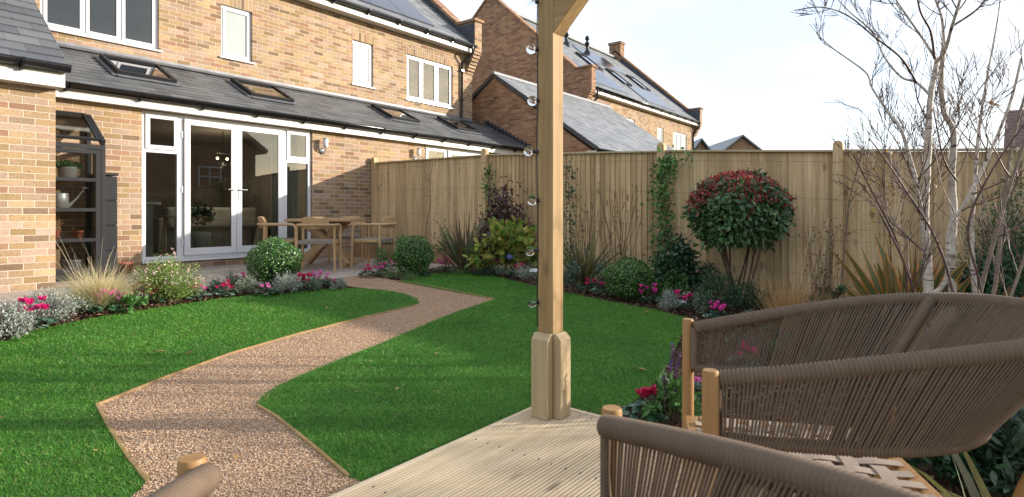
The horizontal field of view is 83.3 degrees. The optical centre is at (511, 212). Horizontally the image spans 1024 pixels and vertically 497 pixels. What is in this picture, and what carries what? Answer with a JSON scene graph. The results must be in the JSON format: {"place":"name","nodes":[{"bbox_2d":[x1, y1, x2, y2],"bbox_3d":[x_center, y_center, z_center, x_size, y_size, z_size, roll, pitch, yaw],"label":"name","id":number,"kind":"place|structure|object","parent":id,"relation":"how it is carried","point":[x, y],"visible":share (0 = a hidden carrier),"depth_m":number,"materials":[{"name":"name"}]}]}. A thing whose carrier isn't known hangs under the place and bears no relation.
{"place":"outdoors","nodes":[
{"label":"outdoors","id":0,"kind":"place"},
{"bbox_2d":[0,287,418,496],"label":"lawn","id":1,"kind":"structure","parent":0,"point":[75,413],"depth_m":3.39,"materials":[{"name":"plant"}]},
{"bbox_2d":[0,257,456,313],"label":"patio","id":2,"kind":"structure","parent":0,"point":[316,265],"depth_m":8.00,"materials":[{"name":"beige stone"}]},
{"bbox_2d":[56,110,105,281],"bbox_3d":[-5.680,-0.251,7.353,0.630,2.181,0.660,0,0,38],"label":"mini greenhouse","id":3,"kind":"object","parent":2,"relation":"on","point":[76,125],"visible":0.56,"depth_m":7.39,"materials":[{"name":"paint"}]},
{"bbox_2d":[56,160,83,177],"bbox_3d":[-5.605,-0.554,7.270,0.232,0.246,0.337,0,0,38],"label":"herb tin","id":4,"kind":"object","parent":3,"relation":"on","point":[68,168],"visible":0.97,"depth_m":7.21,"materials":[{"name":"grey metal"}]},
{"bbox_2d":[59,253,82,273],"bbox_3d":[-5.585,0.656,7.304,0.254,0.296,0.254,0,0,38],"label":"metal bucket","id":5,"kind":"object","parent":3,"relation":"on","point":[65,264],"visible":0.68,"depth_m":7.23,"materials":[{"name":"paint"}]},
{"bbox_2d":[56,187,87,207],"bbox_3d":[-5.586,-0.191,7.237,0.411,0.278,0.189,0,0,-21],"label":"watering can","id":6,"kind":"object","parent":3,"relation":"on","point":[62,200],"visible":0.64,"depth_m":7.18,"materials":[{"name":"paint"}]},
{"bbox_2d":[56,147,100,273],"bbox_3d":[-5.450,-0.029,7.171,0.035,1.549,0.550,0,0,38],"label":"shelving unit","id":7,"kind":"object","parent":3,"relation":"in","point":[97,179],"depth_m":7.32,"materials":[{"name":"paint"}]},
{"bbox_2d":[106,173,118,274],"bbox_3d":[-5.491,0.142,7.771,0.390,1.355,0.200,0,0,38],"label":"water butt","id":8,"kind":"object","parent":2,"relation":"on","point":[111,212],"visible":0.5,"depth_m":7.67,"materials":[{"name":"paint"}]},
{"bbox_2d":[117,261,133,273],"bbox_3d":[-5.357,0.756,7.964,0.220,0.165,0.220,0,0,38],"label":"terracotta pot","id":9,"kind":"object","parent":2,"relation":"on","point":[120,267],"visible":0.66,"depth_m":7.90,"materials":[{"name":"orange ceramic"}]},
{"bbox_2d":[257,216,297,256],"bbox_3d":[-3.561,0.445,8.740,0.577,0.788,0.585,0,0,-20],"label":"garden dining chair","id":10,"kind":"object","parent":2,"relation":"on","point":[263,224],"visible":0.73,"depth_m":8.53,"materials":[{"name":"brown wood"}]},
{"bbox_2d":[295,217,341,271],"bbox_3d":[-2.803,0.445,8.320,0.585,0.788,0.577,0,0,-7],"label":"garden dining chair","id":11,"kind":"object","parent":2,"relation":"on","point":[314,222],"visible":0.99,"depth_m":8.15,"materials":[{"name":"brown wood"}]},
{"bbox_2d":[284,218,365,267],"bbox_3d":[-2.940,0.466,9.150,0.998,0.756,0.920,0,0,0],"label":"garden table","id":12,"kind":"object","parent":2,"relation":"on","point":[313,253],"visible":0.58,"depth_m":9.03,"materials":[{"name":"brown wood"}]},
{"bbox_2d":[328,216,366,262],"bbox_3d":[-2.846,0.445,10.030,0.585,0.788,0.577,0,0,-6],"label":"garden dining chair","id":13,"kind":"object","parent":2,"relation":"on","point":[349,236],"visible":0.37,"depth_m":9.83,"materials":[{"name":"brown wood"}]},
{"bbox_2d":[351,216,397,268],"bbox_3d":[-2.077,0.445,8.844,0.577,0.788,0.585,0,0,13],"label":"garden dining chair","id":14,"kind":"object","parent":2,"relation":"on","point":[387,222],"visible":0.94,"depth_m":8.63,"materials":[{"name":"brown wood"}]},
{"bbox_2d":[91,275,493,496],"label":"gravel path","id":15,"kind":"structure","parent":0,"point":[294,371],"depth_m":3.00,"materials":[{"name":"brown gravel"}]},
{"bbox_2d":[432,217,456,269],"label":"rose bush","id":16,"kind":"object","parent":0,"point":[440,250],"visible":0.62,"depth_m":8.49,"materials":[{"name":"green plant"}]},
{"bbox_2d":[255,271,685,481],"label":"lawn","id":17,"kind":"structure","parent":0,"point":[475,396],"depth_m":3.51,"materials":[{"name":"plant"}]},
{"bbox_2d":[0,261,1021,496],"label":"flower bed soil","id":18,"kind":"structure","parent":0,"point":[922,469],"depth_m":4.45,"materials":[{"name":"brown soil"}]},
{"bbox_2d":[68,284,104,313],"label":"lavender","id":19,"kind":"object","parent":18,"relation":"on","point":[85,307],"visible":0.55,"depth_m":4.86,"materials":[{"name":"green plant"}]},
{"bbox_2d":[41,234,159,312],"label":"ornamental grass","id":20,"kind":"object","parent":18,"relation":"on","point":[102,285],"depth_m":4.97,"materials":[{"name":"beige plant"}]},
{"bbox_2d":[105,290,148,313],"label":"perennial","id":21,"kind":"object","parent":18,"relation":"on","point":[128,299],"visible":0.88,"depth_m":5.03,"materials":[{"name":"green plant"}]},
{"bbox_2d":[0,277,347,340],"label":"bark mulch","id":22,"kind":"object","parent":18,"relation":"on","point":[91,314],"visible":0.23,"depth_m":5.42,"materials":[{"name":"brown wood"}]},
{"bbox_2d":[0,295,42,341],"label":"lavender","id":23,"kind":"object","parent":22,"relation":"on","point":[20,326],"visible":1,"depth_m":4.02,"materials":[{"name":"silver plant"}]},
{"bbox_2d":[6,295,59,328],"bbox_3d":[-3.641,0.746,4.354,0.372,0.228,0.360,0,0,38],"label":"cyclamen","id":24,"kind":"object","parent":22,"relation":"on","point":[44,306],"visible":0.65,"depth_m":4.37,"materials":[{"name":"pink plant"}]},
{"bbox_2d":[19,285,90,321],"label":"lavender","id":25,"kind":"object","parent":22,"relation":"on","point":[55,311],"visible":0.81,"depth_m":4.58,"materials":[{"name":"grey plant"}]},
{"bbox_2d":[86,288,125,311],"bbox_3d":[-3.505,0.748,4.968,0.324,0.198,0.291,0,0,13],"label":"cyclamen","id":26,"kind":"object","parent":22,"relation":"on","point":[98,308],"visible":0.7,"depth_m":4.94,"materials":[{"name":"pink plant"}]},
{"bbox_2d":[114,247,212,302],"bbox_3d":[-3.296,0.600,5.507,0.786,0.521,0.756,0,0,38],"label":"flowering shrub","id":27,"kind":"object","parent":22,"relation":"on","point":[167,282],"visible":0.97,"depth_m":5.43,"materials":[{"name":"green plant"}]},
{"bbox_2d":[211,279,237,295],"bbox_3d":[-2.933,0.763,5.900,0.248,0.153,0.272,0,0,38],"label":"cyclamen","id":28,"kind":"object","parent":22,"relation":"on","point":[218,291],"visible":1,"depth_m":5.88,"materials":[{"name":"pink plant"}]},
{"bbox_2d":[272,269,303,294],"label":"lavender","id":29,"kind":"object","parent":22,"relation":"on","point":[287,284],"visible":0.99,"depth_m":6.15,"materials":[{"name":"grey plant"}]},
{"bbox_2d":[233,275,260,294],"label":"lavender","id":30,"kind":"object","parent":18,"relation":"on","point":[247,288],"visible":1,"depth_m":6.05,"materials":[{"name":"grey plant"}]},
{"bbox_2d":[95,306,411,484],"bbox_3d":[-1.601,1.009,4.029,0.806,0.165,3.585,0,0,6],"label":"path edging","id":31,"kind":"object","parent":18,"relation":"on","point":[119,442],"visible":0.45,"depth_m":3.25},
{"bbox_2d":[243,235,306,285],"bbox_3d":[-2.744,0.558,6.677,0.673,0.602,0.641,0,0,15],"label":"box ball","id":32,"kind":"object","parent":18,"relation":"on","point":[271,259],"visible":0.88,"depth_m":6.53,"materials":[{"name":"green plant"}]},
{"bbox_2d":[256,404,349,476],"bbox_3d":[-0.990,1.058,2.669,0.034,0.118,0.983,0,0,-44],"label":"path edging","id":33,"kind":"object","parent":18,"relation":"on","point":[313,445],"visible":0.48,"depth_m":2.60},
{"bbox_2d":[305,273,324,291],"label":"lavender","id":34,"kind":"object","parent":18,"relation":"on","point":[313,282],"visible":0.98,"depth_m":6.36,"materials":[{"name":"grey plant"}]},
{"bbox_2d":[372,241,392,269],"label":"perennial","id":35,"kind":"object","parent":18,"relation":"on","point":[383,256],"visible":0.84,"depth_m":7.91,"materials":[{"name":"green plant"}]},
{"bbox_2d":[354,243,434,261],"bbox_3d":[-2.200,0.720,10.670,1.800,0.280,0.420,0,0,38],"label":"raised planter","id":36,"kind":"object","parent":18,"relation":"on","point":[357,249],"visible":0.3,"depth_m":10.73,"materials":[{"name":"wood"}]},
{"bbox_2d":[391,235,435,275],"bbox_3d":[-1.355,0.592,7.934,0.629,0.610,0.651,0,0,38],"label":"box ball","id":37,"kind":"object","parent":18,"relation":"on","point":[410,254],"visible":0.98,"depth_m":7.77,"materials":[{"name":"green plant"}]},
{"bbox_2d":[430,211,491,272],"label":"flax plant","id":38,"kind":"object","parent":18,"relation":"on","point":[458,258],"visible":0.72,"depth_m":8.32,"materials":[{"name":"green plant"}]},
{"bbox_2d":[430,249,494,267],"bbox_3d":[-0.827,0.748,9.586,1.100,0.255,0.420,0,0,38],"label":"raised planter","id":39,"kind":"object","parent":18,"relation":"on","point":[440,257],"visible":0.16,"depth_m":9.58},
{"bbox_2d":[462,215,536,275],"bbox_3d":[0.044,0.492,8.448,0.893,0.958,1.877,0,0,38],"label":"hydrangea","id":40,"kind":"object","parent":18,"relation":"on","point":[508,239],"visible":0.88,"depth_m":8.21,"materials":[{"name":"green plant"}]},
{"bbox_2d":[468,176,535,269],"bbox_3d":[-0.204,0.160,8.729,0.859,1.447,1.337,0,0,38],"label":"purple shrub","id":41,"kind":"object","parent":18,"relation":"on","point":[505,206],"visible":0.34,"depth_m":8.67,"materials":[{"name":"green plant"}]},
{"bbox_2d":[509,262,536,281],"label":"lavender","id":42,"kind":"object","parent":18,"relation":"on","point":[526,272],"visible":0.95,"depth_m":7.76,"materials":[{"name":"silver plant"}]},
{"bbox_2d":[563,258,586,292],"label":"perennial","id":43,"kind":"object","parent":18,"relation":"on","point":[572,271],"visible":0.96,"depth_m":6.96,"materials":[{"name":"green plant"}]},
{"bbox_2d":[571,189,602,284],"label":"bare shrub","id":44,"kind":"object","parent":18,"relation":"on","point":[588,231],"visible":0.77,"depth_m":7.66,"materials":[{"name":"brown plant"}]},
{"bbox_2d":[563,229,626,286],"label":"flax plant","id":45,"kind":"object","parent":18,"relation":"on","point":[587,269],"visible":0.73,"depth_m":7.47,"materials":[{"name":"green plant"}]},
{"bbox_2d":[590,257,609,291],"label":"perennial","id":46,"kind":"object","parent":18,"relation":"on","point":[600,278],"visible":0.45,"depth_m":7.06,"materials":[{"name":"green plant"}]},
{"bbox_2d":[597,183,641,274],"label":"bare shrub","id":47,"kind":"object","parent":18,"relation":"on","point":[610,236],"visible":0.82,"depth_m":7.55,"materials":[{"name":"brown plant"}]},
{"bbox_2d":[601,254,656,300],"bbox_3d":[1.369,0.745,6.694,0.633,0.557,0.643,0,0,38],"label":"box ball","id":48,"kind":"object","parent":18,"relation":"on","point":[627,278],"visible":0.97,"depth_m":6.53,"materials":[{"name":"green plant"}]},
{"bbox_2d":[622,384,670,421],"bbox_3d":[0.712,0.989,3.054,0.282,0.166,0.272,0,0,38],"label":"cyclamen","id":49,"kind":"object","parent":18,"relation":"on","point":[644,392],"visible":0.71,"depth_m":3.04,"materials":[{"name":"green plant"}]},
{"bbox_2d":[636,283,662,302],"bbox_3d":[1.545,0.893,6.461,0.331,0.210,0.329,0,0,6],"label":"cyclamen","id":50,"kind":"object","parent":18,"relation":"on","point":[644,297],"visible":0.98,"depth_m":6.44,"materials":[{"name":"pink plant"}]},
{"bbox_2d":[640,368,701,425],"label":"perennial","id":51,"kind":"object","parent":18,"relation":"on","point":[675,401],"visible":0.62,"depth_m":2.95,"materials":[{"name":"green plant"}]},
{"bbox_2d":[655,288,686,311],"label":"lavender","id":52,"kind":"object","parent":18,"relation":"on","point":[668,303],"visible":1,"depth_m":6.00,"materials":[{"name":"grey plant"}]},
{"bbox_2d":[661,342,680,424],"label":"salvia spikes","id":53,"kind":"object","parent":18,"relation":"on","point":[670,367],"visible":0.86,"depth_m":2.96,"materials":[{"name":"plant"}]},
{"bbox_2d":[654,269,688,297],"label":"shrub","id":54,"kind":"object","parent":18,"relation":"on","point":[680,282],"visible":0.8,"depth_m":6.64,"materials":[{"name":"green plant"}]},
{"bbox_2d":[646,228,707,291],"bbox_3d":[1.960,0.604,6.880,0.893,0.839,0.685,0,0,38],"label":"viburnum","id":55,"kind":"object","parent":18,"relation":"on","point":[677,256],"visible":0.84,"depth_m":6.79,"materials":[{"name":"green plant"}]},
{"bbox_2d":[672,289,695,309],"bbox_3d":[1.815,0.916,6.122,0.330,0.208,0.321,0,0,-3],"label":"cyclamen","id":56,"kind":"object","parent":18,"relation":"on","point":[685,297],"visible":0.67,"depth_m":6.06,"materials":[{"name":"pink plant"}]},
{"bbox_2d":[689,287,713,314],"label":"lavender","id":57,"kind":"object","parent":18,"relation":"on","point":[698,301],"visible":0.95,"depth_m":5.88,"materials":[{"name":"green plant"}]},
{"bbox_2d":[686,258,719,293],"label":"shrub","id":58,"kind":"object","parent":18,"relation":"on","point":[707,269],"visible":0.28,"depth_m":6.90,"materials":[{"name":"green plant"}]},
{"bbox_2d":[681,263,747,312],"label":"shrub","id":59,"kind":"object","parent":18,"relation":"on","point":[729,299],"visible":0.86,"depth_m":6.00,"materials":[{"name":"green plant"}]},
{"bbox_2d":[701,301,730,317],"bbox_3d":[2.037,0.956,5.728,0.306,0.173,0.283,0,0,-31],"label":"cyclamen","id":60,"kind":"object","parent":18,"relation":"on","point":[714,313],"visible":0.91,"depth_m":5.70,"materials":[{"name":"pink plant"}]},
{"bbox_2d":[679,167,797,307],"bbox_3d":[2.538,0.266,6.529,1.263,1.590,1.473,0,0,38],"label":"photinia tree","id":61,"kind":"object","parent":18,"relation":"on","point":[744,207],"visible":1,"depth_m":6.14,"materials":[{"name":"green plant"}]},
{"bbox_2d":[732,277,776,311],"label":"shrub","id":62,"kind":"object","parent":18,"relation":"on","point":[753,289],"visible":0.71,"depth_m":6.19,"materials":[{"name":"green plant"}]},
{"bbox_2d":[726,320,787,358],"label":"perennial","id":63,"kind":"object","parent":18,"relation":"on","point":[754,338],"visible":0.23,"depth_m":4.45,"materials":[{"name":"green plant"}]},
{"bbox_2d":[737,211,840,336],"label":"ornamental grass","id":64,"kind":"object","parent":18,"relation":"on","point":[777,302],"depth_m":4.91,"materials":[{"name":"plant"}]},
{"bbox_2d":[771,276,851,342],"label":"ornamental grass","id":65,"kind":"object","parent":18,"relation":"on","point":[824,295],"depth_m":4.76,"materials":[{"name":"beige plant"}]},
{"bbox_2d":[798,219,849,301],"bbox_3d":[2.893,0.582,5.375,0.393,1.047,0.334,0,0,-14],"label":"dry perennial","id":66,"kind":"object","parent":18,"relation":"on","point":[821,272],"visible":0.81,"depth_m":5.41,"materials":[{"name":"brown plant"}]},
{"bbox_2d":[801,283,859,321],"bbox_3d":[3.188,0.896,5.752,0.573,0.425,0.568,0,0,38],"label":"hellebore","id":67,"kind":"object","parent":18,"relation":"on","point":[839,289],"visible":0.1,"depth_m":5.66,"materials":[{"name":"green plant"}]},
{"bbox_2d":[826,141,877,296],"bbox_3d":[3.680,0.163,6.252,0.526,1.880,0.180,0,0,38],"label":"climbing plant","id":68,"kind":"object","parent":18,"relation":"on","point":[849,202],"visible":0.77,"depth_m":6.29,"materials":[{"name":"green plant"}]},
{"bbox_2d":[853,142,916,278],"bbox_3d":[3.939,0.210,6.035,0.644,1.894,0.241,0,0,38],"label":"climbing plant","id":69,"kind":"object","parent":18,"relation":"on","point":[873,210],"visible":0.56,"depth_m":6.08,"materials":[{"name":"green plant"}]},
{"bbox_2d":[832,230,970,343],"bbox_3d":[3.205,0.629,4.718,1.103,1.060,1.149,0,0,6],"label":"flax plant","id":70,"kind":"object","parent":18,"relation":"on","point":[885,281],"visible":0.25,"depth_m":4.83,"materials":[{"name":"green plant"}]},
{"bbox_2d":[791,0,1023,340],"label":"birch tree","id":71,"kind":"object","parent":18,"relation":"on","point":[937,72],"visible":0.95,"depth_m":3.92,"materials":[{"name":"white plant"}]},
{"bbox_2d":[846,17,1023,347],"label":"dogwood","id":72,"kind":"object","parent":18,"relation":"on","point":[1000,223],"visible":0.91,"depth_m":3.18,"materials":[{"name":"brown plant"}]},
{"bbox_2d":[908,452,990,496],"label":"flax plant","id":73,"kind":"object","parent":18,"relation":"on","point":[971,486],"visible":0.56,"depth_m":1.95,"materials":[{"name":"green plant"}]},
{"bbox_2d":[905,413,1023,495],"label":"perennial","id":74,"kind":"object","parent":18,"relation":"on","point":[948,467],"visible":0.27,"depth_m":2.39,"materials":[{"name":"green plant"}]},
{"bbox_2d":[942,240,1023,297],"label":"plant","id":75,"kind":"object","parent":18,"relation":"on","point":[988,285],"visible":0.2,"depth_m":4.91,"materials":[{"name":"green plant"}]},
{"bbox_2d":[945,159,1023,297],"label":"evergreen shrub","id":76,"kind":"object","parent":18,"relation":"on","point":[1018,247],"visible":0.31,"depth_m":5.25,"materials":[{"name":"plant"}]},
{"bbox_2d":[970,406,1023,496],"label":"perennial","id":77,"kind":"object","parent":18,"relation":"on","point":[1012,427],"visible":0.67,"depth_m":2.31,"materials":[{"name":"green plant"}]},
{"bbox_2d":[486,266,853,316],"bbox_3d":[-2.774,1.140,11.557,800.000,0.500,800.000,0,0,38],"label":"ground","id":78,"kind":"structure","parent":0,"point":[592,281],"depth_m":8.99,"materials":[{"name":"brown soil"}]},
{"bbox_2d":[0,0,530,292],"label":"terraced house","id":79,"kind":"structure","parent":78,"relation":"on","point":[164,94],"depth_m":10.42,"materials":[{"name":"brown brick"}]},
{"bbox_2d":[40,0,161,52],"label":"window","id":80,"kind":"structure","parent":79,"relation":"in","point":[84,31],"depth_m":9.37,"materials":[{"name":"white plastic"}]},
{"bbox_2d":[94,53,181,85],"bbox_3d":[-5.800,-2.139,8.949,0.875,0.649,0.940,0,0,38],"label":"roof window","id":81,"kind":"structure","parent":79,"relation":"in","point":[116,65],"depth_m":8.86,"materials":[{"name":"glass"}]},
{"bbox_2d":[146,202,160,255],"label":"kitchen island","id":82,"kind":"structure","parent":79,"relation":"in","point":[149,228],"depth_m":9.73,"materials":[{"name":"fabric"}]},
{"bbox_2d":[159,215,174,254],"bbox_3d":[-6.030,0.380,10.178,0.341,0.681,0.340,0,0,38],"label":"bar stool","id":83,"kind":"object","parent":79,"relation":"in","point":[165,222],"visible":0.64,"depth_m":10.05,"materials":[{"name":"brown wood"}]},
{"bbox_2d":[191,202,215,247],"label":"indoor plant","id":84,"kind":"object","parent":79,"relation":"in","point":[201,239],"visible":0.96,"depth_m":10.12,"materials":[{"name":"green plant"}]},
{"bbox_2d":[153,207,262,251],"bbox_3d":[-6.147,0.300,11.481,1.000,0.820,2.000,0,0,38],"label":"indoor sofa","id":85,"kind":"object","parent":79,"relation":"in","point":[218,227],"visible":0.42,"depth_m":11.28,"materials":[{"name":"fabric"}]},
{"bbox_2d":[181,119,236,254],"bbox_3d":[-4.740,-0.396,9.062,0.088,2.079,0.829,0,0,38],"label":"glazed door","id":86,"kind":"structure","parent":79,"relation":"in","point":[186,134],"depth_m":9.01,"materials":[{"name":"white plastic"}]},
{"bbox_2d":[219,4,254,64],"bbox_3d":[-5.228,-3.378,10.922,0.155,1.010,0.669,0,0,38],"label":"window","id":87,"kind":"structure","parent":79,"relation":"in","point":[235,23],"depth_m":10.93,"materials":[{"name":"white plastic"}]},
{"bbox_2d":[237,125,283,251],"bbox_3d":[-4.219,-0.396,9.722,0.088,2.079,0.842,0,0,38],"label":"glazed door","id":88,"kind":"structure","parent":79,"relation":"in","point":[240,248],"depth_m":9.55,"materials":[{"name":"white plastic"}]},
{"bbox_2d":[225,77,297,104],"bbox_3d":[-4.559,-2.142,10.533,0.876,0.650,0.940,0,0,38],"label":"roof window","id":89,"kind":"structure","parent":79,"relation":"in","point":[254,89],"depth_m":10.44,"materials":[{"name":"glass"}]},
{"bbox_2d":[272,134,297,247],"bbox_3d":[-4.092,-0.380,10.405,0.070,2.120,0.520,0,0,38],"label":"curtain","id":90,"kind":"object","parent":79,"relation":"hanging from","point":[292,190],"visible":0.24,"depth_m":10.47,"materials":[{"name":"fabric"}]},
{"bbox_2d":[351,40,375,88],"bbox_3d":[-3.432,-3.395,13.197,0.155,1.027,0.658,0,0,38],"label":"window","id":91,"kind":"structure","parent":79,"relation":"in","point":[362,52],"depth_m":13.22,"materials":[{"name":"white plastic"}]},
{"bbox_2d":[367,103,422,124],"bbox_3d":[-2.623,-2.142,12.983,0.851,0.638,0.940,0,0,38],"label":"roof window","id":92,"kind":"structure","parent":79,"relation":"in","point":[393,113],"depth_m":12.88,"materials":[{"name":"glass"}]},
{"bbox_2d":[405,54,454,109],"bbox_3d":[-2.122,-3.355,14.856,0.155,1.149,1.713,0,0,38],"label":"window","id":93,"kind":"structure","parent":79,"relation":"in","point":[427,82],"depth_m":14.85,"materials":[{"name":"white plastic"}]},
{"bbox_2d":[433,116,481,134],"bbox_3d":[-1.351,-2.131,14.558,0.840,0.632,0.940,0,0,38],"label":"roof window","id":94,"kind":"structure","parent":79,"relation":"in","point":[456,124],"depth_m":14.45,"materials":[{"name":"glass"}]},
{"bbox_2d":[328,407,696,496],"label":"timber deck","id":95,"kind":"structure","parent":78,"relation":"on","point":[524,453],"depth_m":2.35,"materials":[{"name":"beige wood"}]},
{"bbox_2d":[147,405,928,496],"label":"rope armchair","id":96,"kind":"object","parent":95,"relation":"on","point":[749,469],"visible":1,"depth_m":0.81,"materials":[{"name":"brown fabric"}]},
{"bbox_2d":[531,0,588,420],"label":"pergola","id":97,"kind":"object","parent":95,"relation":"on","point":[550,368],"visible":1,"depth_m":2.91,"materials":[{"name":"beige wood"}]},
{"bbox_2d":[524,0,538,326],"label":"string lights","id":98,"kind":"object","parent":97,"relation":"attached to","point":[530,151],"visible":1,"depth_m":2.93,"materials":[{"name":"black rubber"}]},
{"bbox_2d":[682,292,1023,496],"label":"rope armchair","id":99,"kind":"object","parent":95,"relation":"on","point":[970,386],"visible":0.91,"depth_m":1.28,"materials":[{"name":"brown fabric"}]},
{"bbox_2d":[472,70,673,154],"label":"garage","id":100,"kind":"structure","parent":78,"relation":"on","point":[499,99],"depth_m":16.25,"materials":[{"name":"grey tile"}]},
{"bbox_2d":[472,0,703,149],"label":"terrace","id":101,"kind":"structure","parent":78,"relation":"on","point":[615,79],"depth_m":23.77,"materials":[{"name":"brown brick"}]},
{"bbox_2d":[673,131,685,149],"bbox_3d":[8.046,-3.184,27.791,0.080,1.354,1.709,0,0,38],"label":"window","id":102,"kind":"structure","parent":101,"relation":"in","point":[679,140],"depth_m":27.78,"materials":[{"name":"white plastic"}]},
{"bbox_2d":[371,140,1023,312],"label":"closeboard fence","id":103,"kind":"object","parent":78,"relation":"on","point":[400,189],"visible":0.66,"depth_m":7.38,"materials":[{"name":"wood"}]},
{"bbox_2d":[480,160,499,222],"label":"climbing plant","id":104,"kind":"object","parent":103,"relation":"attached to","point":[487,177],"visible":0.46,"depth_m":9.48,"materials":[{"name":"green plant"}]},
{"bbox_2d":[563,151,584,271],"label":"climbing plant","id":105,"kind":"object","parent":103,"relation":"attached to","point":[568,197],"visible":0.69,"depth_m":8.49,"materials":[{"name":"green plant"}]},
{"bbox_2d":[640,144,683,275],"bbox_3d":[1.960,0.102,7.591,0.610,1.988,0.307,0,0,38],"label":"climbing plant","id":106,"kind":"object","parent":103,"relation":"attached to","point":[660,171],"visible":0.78,"depth_m":7.59,"materials":[{"name":"green plant"}]},
{"bbox_2d":[709,135,761,149],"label":"distant house","id":107,"kind":"structure","parent":78,"relation":"on","point":[742,142],"depth_m":46.00,"materials":[{"name":"brown brick"}]},
{"bbox_2d":[1003,109,1023,151],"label":"tiled outhouse","id":108,"kind":"structure","parent":78,"relation":"on","point":[1019,138],"depth_m":17.66,"materials":[{"name":"brown tile"}]},
{"bbox_2d":[439,0,1023,151],"label":"sky","id":109,"kind":"structure","parent":0,"point":[758,70],"materials":[{"name":"white"}]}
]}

